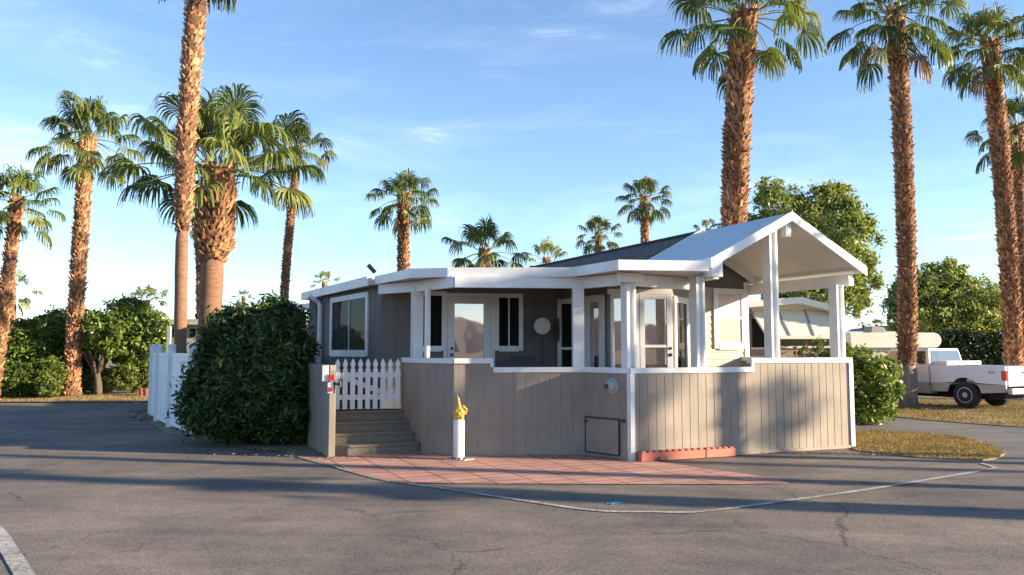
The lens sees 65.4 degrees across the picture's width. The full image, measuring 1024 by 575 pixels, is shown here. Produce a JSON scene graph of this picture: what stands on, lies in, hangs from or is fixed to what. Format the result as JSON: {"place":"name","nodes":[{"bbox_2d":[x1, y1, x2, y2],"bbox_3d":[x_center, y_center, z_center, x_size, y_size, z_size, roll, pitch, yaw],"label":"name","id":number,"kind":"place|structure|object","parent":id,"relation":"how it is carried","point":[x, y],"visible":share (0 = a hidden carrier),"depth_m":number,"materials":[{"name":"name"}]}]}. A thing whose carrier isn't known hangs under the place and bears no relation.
{"place":"outdoors","nodes":[
{"label":"outdoors","id":0,"kind":"place"},
{"bbox_2d":[0,367,147,402],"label":"lawn","id":1,"kind":"structure","parent":0,"point":[92,393],"depth_m":26.89,"materials":[{"name":"grass"}]},
{"bbox_2d":[0,357,31,397],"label":"shrub","id":2,"kind":"object","parent":1,"relation":"on","point":[10,381],"visible":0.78,"depth_m":28.56,"materials":[{"name":"green plant"}]},
{"bbox_2d":[9,269,44,328],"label":"palm tree","id":3,"kind":"object","parent":1,"relation":"on","point":[25,303],"visible":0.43,"depth_m":50.17,"materials":[{"name":"green plant"}]},
{"bbox_2d":[0,163,65,399],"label":"palm tree","id":4,"kind":"object","parent":1,"relation":"on","point":[11,217],"visible":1,"depth_m":27.06,"materials":[{"name":"green plant"}]},
{"bbox_2d":[12,355,67,397],"bbox_3d":[-17.218,3.269,29.075,1.905,1.620,1.590,0,-4,0],"label":"shrub","id":5,"kind":"object","parent":1,"relation":"on","point":[48,367],"visible":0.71,"depth_m":28.86,"materials":[{"name":"green plant"}]},
{"bbox_2d":[4,314,83,366],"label":"citrus tree","id":6,"kind":"object","parent":1,"relation":"on","point":[24,345],"visible":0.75,"depth_m":30.29,"materials":[{"name":"green plant"}]},
{"bbox_2d":[32,377,62,398],"bbox_3d":[-16.555,3.569,28.376,0.950,0.830,0.980,3,-6,-38],"label":"shrub","id":7,"kind":"object","parent":1,"relation":"on","point":[46,387],"visible":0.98,"depth_m":28.19,"materials":[{"name":"green plant"}]},
{"bbox_2d":[25,304,100,392],"bbox_3d":[-18.484,2.487,32.486,3.892,3.631,3.407,0,-4,0],"label":"citrus tree","id":8,"kind":"object","parent":1,"relation":"on","point":[59,317],"visible":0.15,"depth_m":31.93,"materials":[{"name":"green plant"}]},
{"bbox_2d":[0,394,147,400],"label":"grass","id":9,"kind":"structure","parent":1,"relation":"on","point":[104,397],"depth_m":28.19,"materials":[{"name":"plant"}]},
{"bbox_2d":[25,90,144,396],"bbox_3d":[-16.247,-1.688,30.262,3.869,11.598,3.677,-4,-6,43],"label":"palm tree","id":10,"kind":"object","parent":1,"relation":"on","point":[85,146],"visible":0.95,"depth_m":30.02,"materials":[{"name":"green plant"}]},
{"bbox_2d":[80,361,105,391],"bbox_3d":[-17.639,3.647,32.871,2.167,1.411,2.010,0,-4,0],"label":"shrub","id":11,"kind":"object","parent":1,"relation":"on","point":[85,366],"visible":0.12,"depth_m":32.61,"materials":[{"name":"green plant"}]},
{"bbox_2d":[80,364,141,393],"bbox_3d":[-16.003,3.595,31.629,2.722,1.280,2.034,1,-5,-15],"label":"shrub","id":12,"kind":"object","parent":1,"relation":"on","point":[113,377],"visible":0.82,"depth_m":31.20,"materials":[{"name":"green plant"}]},
{"bbox_2d":[63,293,173,395],"bbox_3d":[-15.188,2.178,31.073,4.113,4.022,3.661,0,-4,0],"label":"citrus tree","id":13,"kind":"object","parent":1,"relation":"on","point":[109,334],"visible":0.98,"depth_m":30.25,"materials":[{"name":"green plant"}]},
{"bbox_2d":[117,361,148,392],"bbox_3d":[-15.149,3.523,32.358,1.927,1.529,1.462,0,-4,0],"label":"shrub","id":14,"kind":"object","parent":1,"relation":"on","point":[144,376],"visible":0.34,"depth_m":32.06,"materials":[{"name":"green plant"}]},
{"bbox_2d":[110,327,165,369],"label":"citrus tree","id":15,"kind":"object","parent":1,"relation":"on","point":[116,360],"visible":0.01,"depth_m":32.19,"materials":[{"name":"green plant"}]},
{"bbox_2d":[138,388,146,395],"bbox_3d":[-13.887,3.939,29.984,0.320,0.290,0.320,0,-4,0],"label":"flower pot","id":16,"kind":"object","parent":1,"relation":"on","point":[141,391],"visible":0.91,"depth_m":29.87,"materials":[{"name":"ceramic"}]},
{"bbox_2d":[143,388,147,395],"bbox_3d":[-13.712,3.939,29.984,0.320,0.290,0.320,0,-4,0],"label":"flower pot","id":17,"kind":"object","parent":1,"relation":"on","point":[145,392],"visible":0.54,"depth_m":29.87,"materials":[{"name":"ceramic"}]},
{"bbox_2d":[127,285,169,317],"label":"palm tree","id":18,"kind":"object","parent":1,"relation":"on","point":[149,290],"visible":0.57,"depth_m":40.10,"materials":[{"name":"green plant"}]},
{"bbox_2d":[174,195,201,318],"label":"palm tree","id":19,"kind":"object","parent":1,"relation":"on","point":[198,263],"visible":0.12,"depth_m":38.02,"materials":[{"name":"brown plant"}]},
{"bbox_2d":[161,319,308,352],"bbox_3d":[-11.891,3.081,36.320,5.660,3.030,6.700,0,-4,0],"label":"home","id":20,"kind":"object","parent":1,"relation":"on","point":[191,323],"visible":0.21,"depth_m":33.43,"materials":[{"name":"white"}]},
{"bbox_2d":[190,329,195,336],"bbox_3d":[-13.383,1.908,33.436,0.223,0.362,0.026,0,-4,0],"label":"window","id":21,"kind":"structure","parent":20,"relation":"in","point":[193,330],"depth_m":33.43,"materials":[{"name":"black glass"}]},
{"bbox_2d":[259,119,337,302],"bbox_3d":[-9.257,-1.431,34.313,3.329,11.715,2.925,0,-4,0],"label":"palm tree","id":22,"kind":"object","parent":1,"relation":"on","point":[289,231],"visible":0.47,"depth_m":34.20,"materials":[{"name":"green plant"}]},
{"bbox_2d":[309,270,340,289],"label":"palm tree","id":23,"kind":"object","parent":1,"relation":"on","point":[325,283],"visible":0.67,"depth_m":62.03,"materials":[{"name":"green plant"}]},
{"bbox_2d":[0,351,147,404],"bbox_3d":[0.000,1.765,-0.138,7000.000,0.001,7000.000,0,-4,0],"label":"ground","id":24,"kind":"structure","parent":0,"point":[110,363],"depth_m":26.48,"materials":[{"name":"grey asphalt"}]},
{"bbox_2d":[231,290,251,306],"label":"palm tree","id":25,"kind":"object","parent":24,"relation":"on","point":[242,299],"visible":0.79,"depth_m":85.05,"materials":[{"name":"green plant"}]},
{"bbox_2d":[364,168,439,270],"bbox_3d":[-4.925,-0.395,36.330,3.335,9.973,3.469,0,-4,0],"label":"palm tree","id":26,"kind":"object","parent":24,"relation":"on","point":[404,199],"visible":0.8,"depth_m":36.08,"materials":[{"name":"green plant"}]},
{"bbox_2d":[439,213,526,267],"bbox_3d":[-1.199,0.592,32.950,3.445,7.488,3.610,2,-5,-24],"label":"palm tree","id":27,"kind":"object","parent":24,"relation":"on","point":[480,236],"visible":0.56,"depth_m":32.92,"materials":[{"name":"green plant"}]},
{"bbox_2d":[521,236,567,266],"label":"palm tree","id":28,"kind":"object","parent":24,"relation":"on","point":[545,246],"visible":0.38,"depth_m":46.09,"materials":[{"name":"green plant"}]},
{"bbox_2d":[575,215,622,254],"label":"palm tree","id":29,"kind":"object","parent":24,"relation":"on","point":[597,222],"visible":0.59,"depth_m":48.10,"materials":[{"name":"green plant"}]},
{"bbox_2d":[615,176,672,242],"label":"palm tree","id":30,"kind":"object","parent":24,"relation":"on","point":[646,215],"visible":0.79,"depth_m":42.22,"materials":[{"name":"green plant"}]},
{"bbox_2d":[867,319,884,327],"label":"palm tree","id":31,"kind":"object","parent":24,"relation":"on","point":[875,321],"visible":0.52,"depth_m":109.73,"materials":[{"name":"green plant"}]},
{"bbox_2d":[144,418,335,458],"bbox_3d":[-6.086,3.105,17.282,6.385,0.001,9.058,0,-4,0],"label":"planting bed","id":32,"kind":"object","parent":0,"point":[299,449],"visible":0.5,"depth_m":14.63,"materials":[{"name":"soil"}]},
{"bbox_2d":[137,413,150,420],"bbox_3d":[-9.267,3.274,20.088,0.316,0.254,0.373,3,-5,-33],"label":"rock","id":33,"kind":"object","parent":32,"relation":"on","point":[143,416],"visible":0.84,"depth_m":19.96,"materials":[{"name":"grey stone"}]},
{"bbox_2d":[158,0,236,352],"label":"palm tree","id":34,"kind":"object","parent":32,"relation":"on","point":[195,13],"visible":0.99,"depth_m":19.18,"materials":[{"name":"brown plant"}]},
{"bbox_2d":[97,83,326,347],"bbox_3d":[-7.849,-1.010,21.491,5.363,8.881,5.449,-3,-5,32],"label":"palm tree","id":35,"kind":"object","parent":32,"relation":"on","point":[216,209],"visible":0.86,"depth_m":21.30,"materials":[{"name":"green plant"}]},
{"bbox_2d":[148,343,316,434],"bbox_3d":[-7.768,2.268,18.706,6.226,1.900,2.659,-3,-5,33],"label":"vinyl fence","id":36,"kind":"object","parent":32,"relation":"on","point":[164,368],"visible":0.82,"depth_m":18.79,"materials":[{"name":"white plastic"}]},
{"bbox_2d":[164,289,325,445],"bbox_3d":[-4.986,1.493,15.333,2.999,3.008,2.838,0,-4,0],"label":"oleander bush","id":37,"kind":"object","parent":32,"relation":"on","point":[246,376],"visible":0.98,"depth_m":14.65,"materials":[{"name":"green plant"}]},
{"bbox_2d":[102,422,902,460],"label":"leaf litter","id":38,"kind":"object","parent":32,"relation":"on","point":[871,452],"visible":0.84,"depth_m":13.42,"materials":[{"name":"brown plant"}]},
{"bbox_2d":[0,404,1023,574],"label":"road","id":39,"kind":"structure","parent":0,"point":[80,494],"depth_m":8.45,"materials":[{"name":"grey asphalt"}]},
{"bbox_2d":[0,525,35,574],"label":"road marking","id":40,"kind":"object","parent":39,"relation":"on","point":[15,559],"visible":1,"depth_m":6.78,"materials":[{"name":"paint"}]},
{"bbox_2d":[129,412,138,417],"bbox_3d":[-9.880,3.354,20.870,0.254,0.179,0.262,0,-4,0],"label":"rock","id":41,"kind":"object","parent":39,"relation":"on","point":[133,415],"visible":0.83,"depth_m":20.78,"materials":[{"name":"grey stone"}]},
{"bbox_2d":[127,402,147,412],"bbox_3d":[-10.518,3.410,22.440,0.534,0.406,0.584,0,-4,0],"label":"rock","id":42,"kind":"object","parent":39,"relation":"on","point":[137,407],"visible":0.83,"depth_m":22.26,"materials":[{"name":"grey stone"}]},
{"bbox_2d":[166,326,171,352],"bbox_3d":[-10.511,2.421,24.385,0.100,2.482,0.100,0,-4,0],"label":"utility post","id":43,"kind":"object","parent":39,"relation":"on","point":[169,330],"visible":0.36,"depth_m":24.41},
{"bbox_2d":[286,453,401,482],"bbox_3d":[-2.644,2.686,11.970,0.114,0.001,3.852,3,-6,-38],"label":"road marking","id":44,"kind":"object","parent":39,"relation":"on","point":[344,469],"visible":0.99,"depth_m":11.67,"materials":[{"name":"paint"}]},
{"bbox_2d":[297,212,866,460],"bbox_3d":[0.027,1.019,17.654,9.279,4.265,11.980,2,-5,-25],"label":"mobile home","id":45,"kind":"object","parent":39,"relation":"on","point":[649,350],"visible":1,"depth_m":14.03,"materials":[{"name":"beige wood"}]},
{"bbox_2d":[322,365,333,392],"bbox_3d":[-2.924,1.460,12.693,0.195,0.442,0.024,0,-4,0],"label":"gate sign","id":46,"kind":"object","parent":45,"relation":"attached to","point":[326,376],"visible":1,"depth_m":12.69,"materials":[{"name":"white paint"}]},
{"bbox_2d":[330,379,341,392],"bbox_3d":[-2.810,1.573,12.692,0.198,0.220,0.044,-1,-5,12],"label":"gate latch","id":47,"kind":"object","parent":45,"relation":"attached to","point":[335,383],"visible":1,"depth_m":12.68,"materials":[{"name":"black metal"}]},
{"bbox_2d":[329,291,368,356],"bbox_3d":[-3.454,0.805,16.771,0.050,1.299,2.362,3,-5,-30],"label":"window","id":48,"kind":"structure","parent":45,"relation":"in","point":[349,314],"depth_m":16.68,"materials":[{"name":"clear glass"}]},
{"bbox_2d":[367,263,376,275],"bbox_3d":[-2.685,-0.315,15.268,0.200,0.294,0.043,-1,-5,8],"label":"solar lamp","id":49,"kind":"object","parent":45,"relation":"on","point":[371,268],"visible":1,"depth_m":15.25,"materials":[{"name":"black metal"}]},
{"bbox_2d":[423,291,445,351],"bbox_3d":[-1.575,0.651,15.386,0.620,1.165,0.050,1,-5,-13],"label":"window","id":50,"kind":"structure","parent":45,"relation":"in","point":[437,299],"depth_m":15.42,"materials":[{"name":"black glass"}]},
{"bbox_2d":[447,297,490,357],"bbox_3d":[-0.826,1.243,15.483,0.841,2.120,0.115,1,-5,-13],"label":"door","id":51,"kind":"structure","parent":45,"relation":"in","point":[469,318],"depth_m":15.56,"materials":[{"name":"grey glass"}]},
{"bbox_2d":[495,293,522,351],"bbox_3d":[-0.059,0.689,15.741,0.574,1.145,0.050,1,-5,-13],"label":"window","id":52,"kind":"structure","parent":45,"relation":"in","point":[508,306],"depth_m":15.75,"materials":[{"name":"black glass"}]},
{"bbox_2d":[534,318,550,366],"bbox_3d":[0.591,1.451,15.584,0.340,1.721,0.335,0,-4,0],"label":"disc on stand","id":53,"kind":"object","parent":45,"relation":"on","point":[542,326],"visible":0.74,"depth_m":15.57,"materials":[{"name":"white metal"}]},
{"bbox_2d":[553,318,559,342],"bbox_3d":[0.895,0.852,15.829,0.156,0.485,0.118,0,-4,0],"label":"door ornament","id":54,"kind":"object","parent":45,"relation":"attached to","point":[557,332],"depth_m":15.81,"materials":[{"name":"green plant"}]},
{"bbox_2d":[557,298,571,366],"bbox_3d":[1.105,1.264,15.617,0.045,2.100,0.645,3,-5,-34],"label":"door","id":55,"kind":"structure","parent":45,"relation":"in","point":[564,306],"depth_m":15.75,"materials":[{"name":"glass"}]},
{"bbox_2d":[584,294,604,366],"bbox_3d":[1.553,1.203,14.970,0.045,2.120,0.535,3,-5,-34],"label":"door","id":56,"kind":"structure","parent":45,"relation":"in","point":[594,305],"depth_m":15.01,"materials":[{"name":"white glass"}]},
{"bbox_2d":[610,294,639,367],"bbox_3d":[2.081,1.181,14.693,0.531,2.120,0.045,0,-4,-2],"label":"door","id":57,"kind":"structure","parent":45,"relation":"in","point":[615,299],"depth_m":14.72,"materials":[{"name":"white glass"}]},
{"bbox_2d":[639,294,671,367],"bbox_3d":[2.655,1.181,14.693,0.596,2.120,0.117,0,-4,0],"label":"door","id":58,"kind":"structure","parent":45,"relation":"in","point":[655,310],"depth_m":14.75,"materials":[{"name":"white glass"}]},
{"bbox_2d":[673,296,689,366],"bbox_3d":[3.238,1.232,15.220,0.045,2.100,0.950,-2,-5,28],"label":"door","id":59,"kind":"structure","parent":45,"relation":"in","point":[681,348],"depth_m":15.26,"materials":[{"name":"white glass"}]},
{"bbox_2d":[713,288,746,348],"bbox_3d":[4.605,0.666,16.846,0.840,1.281,0.050,2,-5,-25],"label":"window","id":60,"kind":"structure","parent":45,"relation":"in","point":[729,305],"depth_m":16.85,"materials":[{"name":"white glass"}]},
{"bbox_2d":[405,468,996,512],"bbox_3d":[3.083,2.541,10.040,8.827,0.001,2.482,1,-5,-9],"label":"road marking","id":61,"kind":"object","parent":39,"relation":"on","point":[771,502],"visible":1,"depth_m":9.49,"materials":[{"name":"paint"}]},
{"bbox_2d":[703,446,734,457],"bbox_3d":[3.405,2.701,13.124,0.572,0.156,0.115,2,-5,-22],"label":"edging block","id":62,"kind":"object","parent":39,"relation":"on","point":[722,451],"depth_m":13.07,"materials":[{"name":"brick"}]},
{"bbox_2d":[657,0,827,227],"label":"palm tree","id":63,"kind":"object","parent":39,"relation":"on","point":[741,32],"visible":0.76,"depth_m":20.71,"materials":[{"name":"green plant"}]},
{"bbox_2d":[0,0,1023,330],"label":"sky","id":64,"kind":"structure","parent":0,"point":[534,116],"materials":[{"name":"blue"}]},
{"bbox_2d":[510,356,535,366],"bbox_3d":[0.289,1.766,14.872,0.520,0.982,0.655,1,-5,-17],"label":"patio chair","id":65,"kind":"object","parent":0,"point":[522,361],"visible":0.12,"depth_m":15.16,"materials":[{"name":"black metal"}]},
{"bbox_2d":[290,451,786,483],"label":"paving","id":66,"kind":"structure","parent":0,"point":[508,469],"depth_m":11.60,"materials":[{"name":"red brick"}]},
{"bbox_2d":[443,395,473,460],"bbox_3d":[-0.840,2.246,12.819,0.458,1.020,0.289,-1,-5,15],"label":"bollard","id":67,"kind":"object","parent":66,"relation":"on","point":[459,412],"visible":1,"depth_m":12.73,"materials":[{"name":"white metal"}]},
{"bbox_2d":[660,456,667,460],"bbox_3d":[2.397,2.701,12.617,0.130,0.056,0.111,0,-4,5],"label":"brick chip","id":68,"kind":"object","parent":66,"relation":"on","point":[663,458],"visible":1,"depth_m":12.56,"materials":[{"name":"brick"}]},
{"bbox_2d":[638,448,704,461],"bbox_3d":[2.566,2.675,12.786,1.197,0.156,0.115,2,-5,-22],"label":"edging block","id":69,"kind":"object","parent":66,"relation":"on","point":[671,454],"depth_m":12.73,"materials":[{"name":"brick"}]},
{"bbox_2d":[848,301,998,330],"bbox_3d":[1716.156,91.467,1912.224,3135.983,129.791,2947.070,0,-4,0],"label":"hills","id":70,"kind":"structure","parent":0,"point":[857,329],"depth_m":1915.25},
{"bbox_2d":[852,430,1005,460],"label":"verge","id":71,"kind":"structure","parent":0,"point":[938,457],"depth_m":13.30,"materials":[{"name":"plant"}]},
{"bbox_2d":[855,416,1023,454],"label":"side road","id":72,"kind":"structure","parent":0,"point":[1009,440],"depth_m":17.43,"materials":[{"name":"grey concrete"}]},
{"bbox_2d":[787,334,907,424],"bbox_3d":[7.975,2.182,19.075,2.804,2.152,2.122,0,-4,0],"label":"leafy shrub","id":73,"kind":"object","parent":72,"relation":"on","point":[874,384],"visible":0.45,"depth_m":18.60,"materials":[{"name":"green plant"}]},
{"bbox_2d":[877,396,1023,426],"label":"lawn","id":74,"kind":"structure","parent":0,"point":[983,423],"depth_m":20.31,"materials":[{"name":"plant"}]},
{"bbox_2d":[692,218,720,230],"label":"palm tree","id":75,"kind":"object","parent":74,"relation":"on","point":[705,222],"visible":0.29,"depth_m":45.24,"materials":[{"name":"green plant"}]},
{"bbox_2d":[748,297,845,356],"bbox_3d":[8.947,2.359,29.716,3.397,3.438,10.380,0,-4,0],"label":"neighbour home","id":76,"kind":"object","parent":74,"relation":"on","point":[803,321],"visible":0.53,"depth_m":25.64,"materials":[{"name":"beige paint"}]},
{"bbox_2d":[751,319,763,349],"bbox_3d":[8.093,1.514,25.934,0.663,0.999,0.047,0,-4,0],"label":"window","id":77,"kind":"structure","parent":76,"relation":"in","point":[757,334],"depth_m":25.92,"materials":[{"name":"black glass"}]},
{"bbox_2d":[781,339,805,347],"bbox_3d":[9.142,1.708,25.919,0.814,0.523,0.047,0,-4,0],"label":"window","id":78,"kind":"structure","parent":76,"relation":"in","point":[786,343],"depth_m":25.91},
{"bbox_2d":[807,339,829,347],"bbox_3d":[9.975,1.708,25.919,0.749,0.523,0.047,0,-4,0],"label":"window","id":79,"kind":"structure","parent":76,"relation":"in","point":[826,345],"depth_m":25.91,"materials":[{"name":"white"}]},
{"bbox_2d":[747,172,887,326],"bbox_3d":[11.557,-0.191,31.155,5.938,8.754,4.478,0,-4,0],"label":"shade tree","id":80,"kind":"object","parent":74,"relation":"on","point":[851,233],"visible":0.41,"depth_m":30.62,"materials":[{"name":"green plant"}]},
{"bbox_2d":[845,331,895,332],"bbox_3d":[18.204,3.755,42.687,3.661,2.679,6.300,0,-4,0],"label":"home","id":81,"kind":"object","parent":74,"relation":"on","point":[862,332],"visible":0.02,"depth_m":39.65,"materials":[{"name":"metal"}]},
{"bbox_2d":[824,0,970,406],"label":"palm tree","id":82,"kind":"object","parent":74,"relation":"on","point":[894,34],"visible":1,"depth_m":25.09,"materials":[{"name":"leaf"},{"name":"brown bark"}]},
{"bbox_2d":[879,256,1002,339],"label":"shade tree","id":83,"kind":"object","parent":74,"relation":"on","point":[945,299],"visible":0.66,"depth_m":42.87,"materials":[{"name":"green plant"}]},
{"bbox_2d":[921,326,1004,381],"bbox_3d":[21.767,3.153,35.451,7.262,2.888,1.808,0,-4,0],"label":"clipped hedge","id":84,"kind":"object","parent":74,"relation":"on","point":[984,348],"visible":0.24,"depth_m":34.91,"materials":[{"name":"green plant"}]},
{"bbox_2d":[918,396,1023,412],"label":"driveway","id":85,"kind":"structure","parent":0,"point":[940,400],"depth_m":24.99,"materials":[{"name":"plant"}]},
{"bbox_2d":[845,326,940,357],"bbox_3d":[15.768,3.052,34.091,3.760,2.780,2.750,0,-4,0],"label":"camper","id":86,"kind":"object","parent":85,"relation":"on","point":[879,339],"visible":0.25,"depth_m":32.79,"materials":[{"name":"white metal"}]},
{"bbox_2d":[880,348,1023,407],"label":"pickup truck","id":87,"kind":"object","parent":85,"relation":"on","point":[998,385],"visible":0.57,"depth_m":23.99,"materials":[{"name":"white metal"}]},
{"bbox_2d":[934,361,980,364],"bbox_3d":[13.932,2.357,24.946,1.804,0.128,0.437,3,-5,-29],"label":"tool box","id":88,"kind":"object","parent":87,"relation":"on","point":[957,362],"visible":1,"depth_m":24.63,"materials":[{"name":"white paint"}]},
{"bbox_2d":[941,1,1023,400],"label":"palm tree","id":89,"kind":"object","parent":85,"relation":"on","point":[991,75],"visible":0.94,"depth_m":28.19,"materials":[{"name":"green plant"}]},
{"bbox_2d":[963,93,1023,361],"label":"palm tree","id":90,"kind":"object","parent":85,"relation":"on","point":[1016,142],"visible":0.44,"depth_m":33.24,"materials":[{"name":"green plant"}]}
]}

